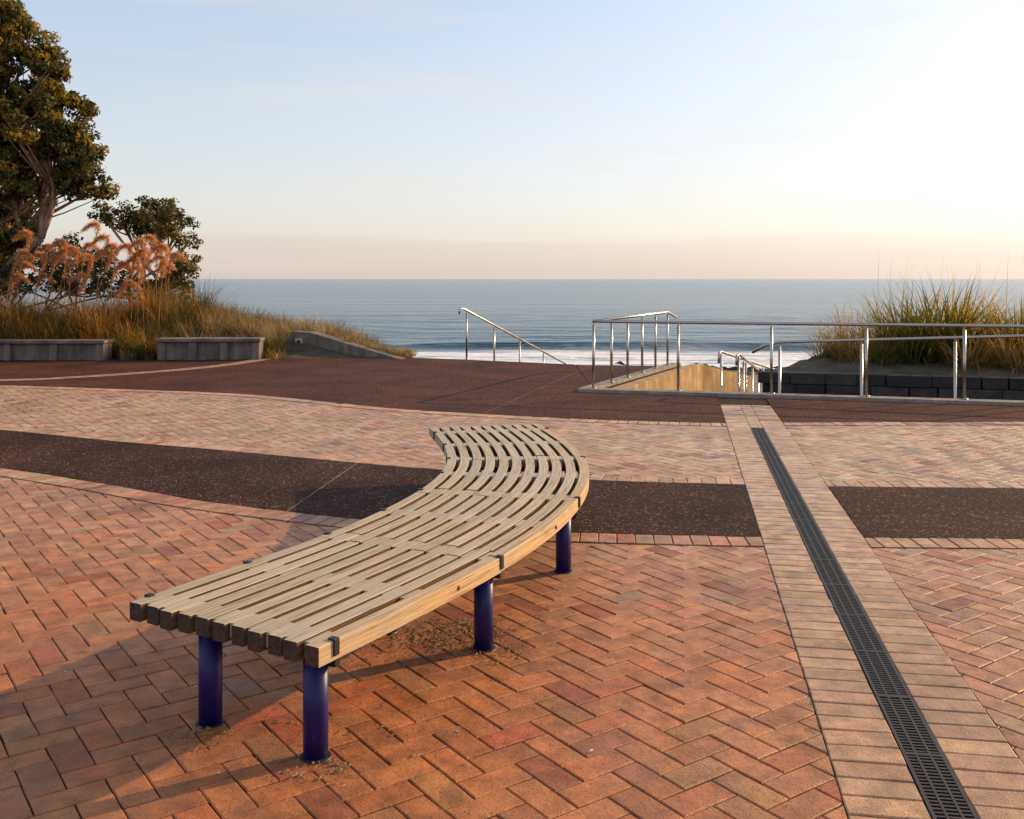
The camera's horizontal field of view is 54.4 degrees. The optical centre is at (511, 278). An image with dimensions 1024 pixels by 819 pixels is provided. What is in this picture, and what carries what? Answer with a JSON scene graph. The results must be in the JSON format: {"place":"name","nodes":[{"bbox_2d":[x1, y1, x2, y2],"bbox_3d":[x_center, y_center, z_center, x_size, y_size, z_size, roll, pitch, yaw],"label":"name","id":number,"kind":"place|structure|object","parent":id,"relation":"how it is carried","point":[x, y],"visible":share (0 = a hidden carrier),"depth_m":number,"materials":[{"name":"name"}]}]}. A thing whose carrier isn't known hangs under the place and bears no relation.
{"place":"outdoors","nodes":[
{"label":"outdoors","id":0,"kind":"place"},
{"bbox_2d":[4,220,189,336],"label":"toetoe grass","id":1,"kind":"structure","parent":0,"point":[65,251],"depth_m":22.58,"materials":[{"name":"beige plant"}]},
{"bbox_2d":[2,327,359,357],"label":"dune ground","id":2,"kind":"structure","parent":0,"point":[304,350],"depth_m":21.72,"materials":[{"name":"soil"}]},
{"bbox_2d":[0,0,121,278],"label":"pohutukawa tree","id":3,"kind":"object","parent":2,"relation":"on","point":[72,170],"visible":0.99,"depth_m":24.28,"materials":[{"name":"green plant"}]},
{"bbox_2d":[0,231,164,314],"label":"coastal shrub","id":4,"kind":"object","parent":2,"relation":"on","point":[58,273],"visible":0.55,"depth_m":24.27,"materials":[{"name":"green plant"}]},
{"bbox_2d":[0,271,237,359],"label":"tussock grass","id":5,"kind":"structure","parent":2,"relation":"on","point":[52,324],"depth_m":22.31,"materials":[{"name":"plant"}]},
{"bbox_2d":[87,195,203,302],"bbox_3d":[-9.241,-0.341,25.433,2.880,3.632,1.627,0,0,17],"label":"coastal tree","id":6,"kind":"object","parent":2,"relation":"on","point":[158,216],"visible":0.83,"depth_m":25.14,"materials":[{"name":"green plant"}]},
{"bbox_2d":[9,336,289,359],"bbox_3d":[-9.342,1.527,21.260,9.657,0.646,1.742,0,0,-6],"label":"groundcover","id":7,"kind":"object","parent":2,"relation":"on","point":[153,357],"visible":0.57,"depth_m":21.02,"materials":[{"name":"green plant"}]},
{"bbox_2d":[132,296,392,355],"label":"dune grass","id":8,"kind":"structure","parent":2,"relation":"on","point":[232,322],"depth_m":22.96,"materials":[{"name":"plant"}]},
{"bbox_2d":[290,331,404,358],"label":"sloping wall block","id":9,"kind":"structure","parent":2,"relation":"on","point":[326,341],"depth_m":21.92,"materials":[{"name":"concrete"}]},
{"bbox_2d":[334,330,420,357],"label":"dune grass","id":10,"kind":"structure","parent":2,"relation":"on","point":[402,352],"depth_m":21.96,"materials":[{"name":"plant"}]},
{"bbox_2d":[0,385,1023,818],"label":"brick paving","id":11,"kind":"structure","parent":0,"point":[662,607],"depth_m":4.56,"materials":[{"name":"brick"}]},
{"bbox_2d":[133,613,547,792],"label":"leaf litter","id":12,"kind":"object","parent":11,"relation":"on","point":[348,654],"visible":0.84,"depth_m":4.55,"materials":[{"name":"brown plant"}]},
{"bbox_2d":[130,424,588,763],"bbox_3d":[-0.336,1.485,6.106,1.557,0.442,5.390,0,0,10],"label":"slatted bench","id":13,"kind":"object","parent":11,"relation":"on","point":[452,530],"visible":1,"depth_m":4.43,"materials":[{"name":"beige wood"}]},
{"bbox_2d":[0,279,1023,306],"bbox_3d":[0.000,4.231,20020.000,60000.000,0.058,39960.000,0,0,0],"label":"sea horizon","id":14,"kind":"structure","parent":0,"point":[539,292],"depth_m":307.33,"materials":[{"name":"liquid"}]},
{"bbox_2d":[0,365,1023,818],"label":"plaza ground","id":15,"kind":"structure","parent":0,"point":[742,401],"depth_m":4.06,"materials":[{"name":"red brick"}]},
{"bbox_2d":[0,357,1023,538],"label":"dark paving band","id":16,"kind":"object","parent":15,"relation":"on","point":[326,487],"visible":0.8,"depth_m":9.79,"materials":[{"name":"brown asphalt"}]},
{"bbox_2d":[0,339,113,359],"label":"concrete seat wall","id":17,"kind":"structure","parent":16,"relation":"on","point":[65,349],"depth_m":20.81,"materials":[{"name":"grey concrete"}]},
{"bbox_2d":[155,337,264,359],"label":"concrete seat wall","id":18,"kind":"structure","parent":16,"relation":"on","point":[210,348],"depth_m":20.88,"materials":[{"name":"grey concrete"}]},
{"bbox_2d":[613,364,753,391],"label":"retaining wall","id":19,"kind":"structure","parent":15,"relation":"on","point":[697,377],"depth_m":19.06,"materials":[{"name":"concrete"}]},
{"bbox_2d":[578,363,1023,405],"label":"concrete kerb","id":20,"kind":"structure","parent":15,"relation":"on","point":[601,387],"depth_m":14.23,"materials":[{"name":"grey concrete"}]},
{"bbox_2d":[590,311,1023,399],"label":"stainless railing","id":21,"kind":"object","parent":20,"relation":"on","point":[655,321],"visible":1,"depth_m":14.55,"materials":[{"name":"silver metal"}]},
{"bbox_2d":[752,334,1023,397],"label":"ramp handrail","id":22,"kind":"object","parent":20,"relation":"on","point":[891,339],"visible":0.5,"depth_m":14.30,"materials":[{"name":"silver metal"}]},
{"bbox_2d":[721,405,1023,818],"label":"paving strip","id":23,"kind":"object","parent":15,"relation":"on","point":[961,760],"visible":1,"depth_m":4.35,"materials":[{"name":"ceramic"}]},
{"bbox_2d":[758,367,1023,400],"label":"blocks","id":24,"kind":"structure","parent":15,"relation":"on","point":[932,386],"depth_m":14.90,"materials":[{"name":"grey concrete"}]},
{"bbox_2d":[783,356,1023,377],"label":"planting bed","id":25,"kind":"object","parent":24,"relation":"on","point":[824,364],"visible":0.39,"depth_m":15.79,"materials":[{"name":"soil"}]},
{"bbox_2d":[786,317,922,365],"bbox_3d":[5.664,1.200,16.860,1.851,1.160,2.692,0,0,-20],"label":"coastal sedge","id":26,"kind":"object","parent":25,"relation":"on","point":[847,356],"visible":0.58,"depth_m":16.61,"materials":[{"name":"green plant"}]},
{"bbox_2d":[789,291,1023,375],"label":"coastal sedge","id":27,"kind":"object","parent":25,"relation":"on","point":[1013,358],"visible":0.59,"depth_m":16.11,"materials":[{"name":"green plant"}]},
{"bbox_2d":[820,272,1023,370],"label":"flax bush","id":28,"kind":"object","parent":25,"relation":"on","point":[964,316],"visible":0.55,"depth_m":16.42,"materials":[{"name":"green plant"}]},
{"bbox_2d":[853,249,1023,355],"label":"seed stalks","id":29,"kind":"object","parent":25,"relation":"on","point":[940,294],"visible":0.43,"depth_m":17.05,"materials":[{"name":"beige plant"}]},
{"bbox_2d":[949,290,1023,362],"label":"flax bush","id":30,"kind":"object","parent":25,"relation":"on","point":[1016,321],"visible":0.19,"depth_m":16.43,"materials":[{"name":"green plant"}]},
{"bbox_2d":[0,0,1023,278],"label":"sky","id":31,"kind":"structure","parent":0,"point":[304,139],"materials":[{"name":"blue"}]},
{"bbox_2d":[26,307,1022,368],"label":"sea","id":32,"kind":"structure","parent":0,"point":[563,334],"depth_m":80.93,"materials":[{"name":"liquid"}]},
{"bbox_2d":[726,370,761,392],"bbox_3d":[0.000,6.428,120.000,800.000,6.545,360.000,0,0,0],"label":"beach sand","id":33,"kind":"structure","parent":0,"point":[755,383],"depth_m":37.00,"materials":[{"name":"beige sand"}]},
{"bbox_2d":[614,361,777,374],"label":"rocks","id":34,"kind":"object","parent":33,"relation":"on","point":[735,368],"visible":0.19,"depth_m":44.64,"materials":[{"name":"black stone"}]},
{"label":"beach steps","id":35,"kind":"object","parent":33,"relation":"on","visible":0},
{"bbox_2d":[458,308,565,363],"bbox_3d":[0.118,1.829,22.440,0.100,2.461,4.340,0,0,34],"label":"beach stair handrail","id":36,"kind":"object","parent":35,"relation":"on","point":[498,327],"visible":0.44,"depth_m":21.68,"materials":[{"name":"silver metal"}]},
{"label":"concrete steps","id":37,"kind":"object","parent":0,"visible":0},
{"bbox_2d":[717,351,773,392],"bbox_3d":[4.259,2.225,17.612,0.099,2.149,3.965,0,0,29],"label":"step handrail","id":38,"kind":"object","parent":37,"relation":"attached to","point":[732,355],"visible":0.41,"depth_m":16.89,"materials":[{"name":"silver metal"}]},
{"bbox_2d":[735,353,758,391],"bbox_3d":[4.096,2.240,17.210,0.099,2.119,3.056,0,0,20],"label":"step handrail","id":39,"kind":"object","parent":37,"relation":"attached to","point":[737,360],"visible":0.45,"depth_m":16.78,"materials":[{"name":"silver metal"}]}
]}

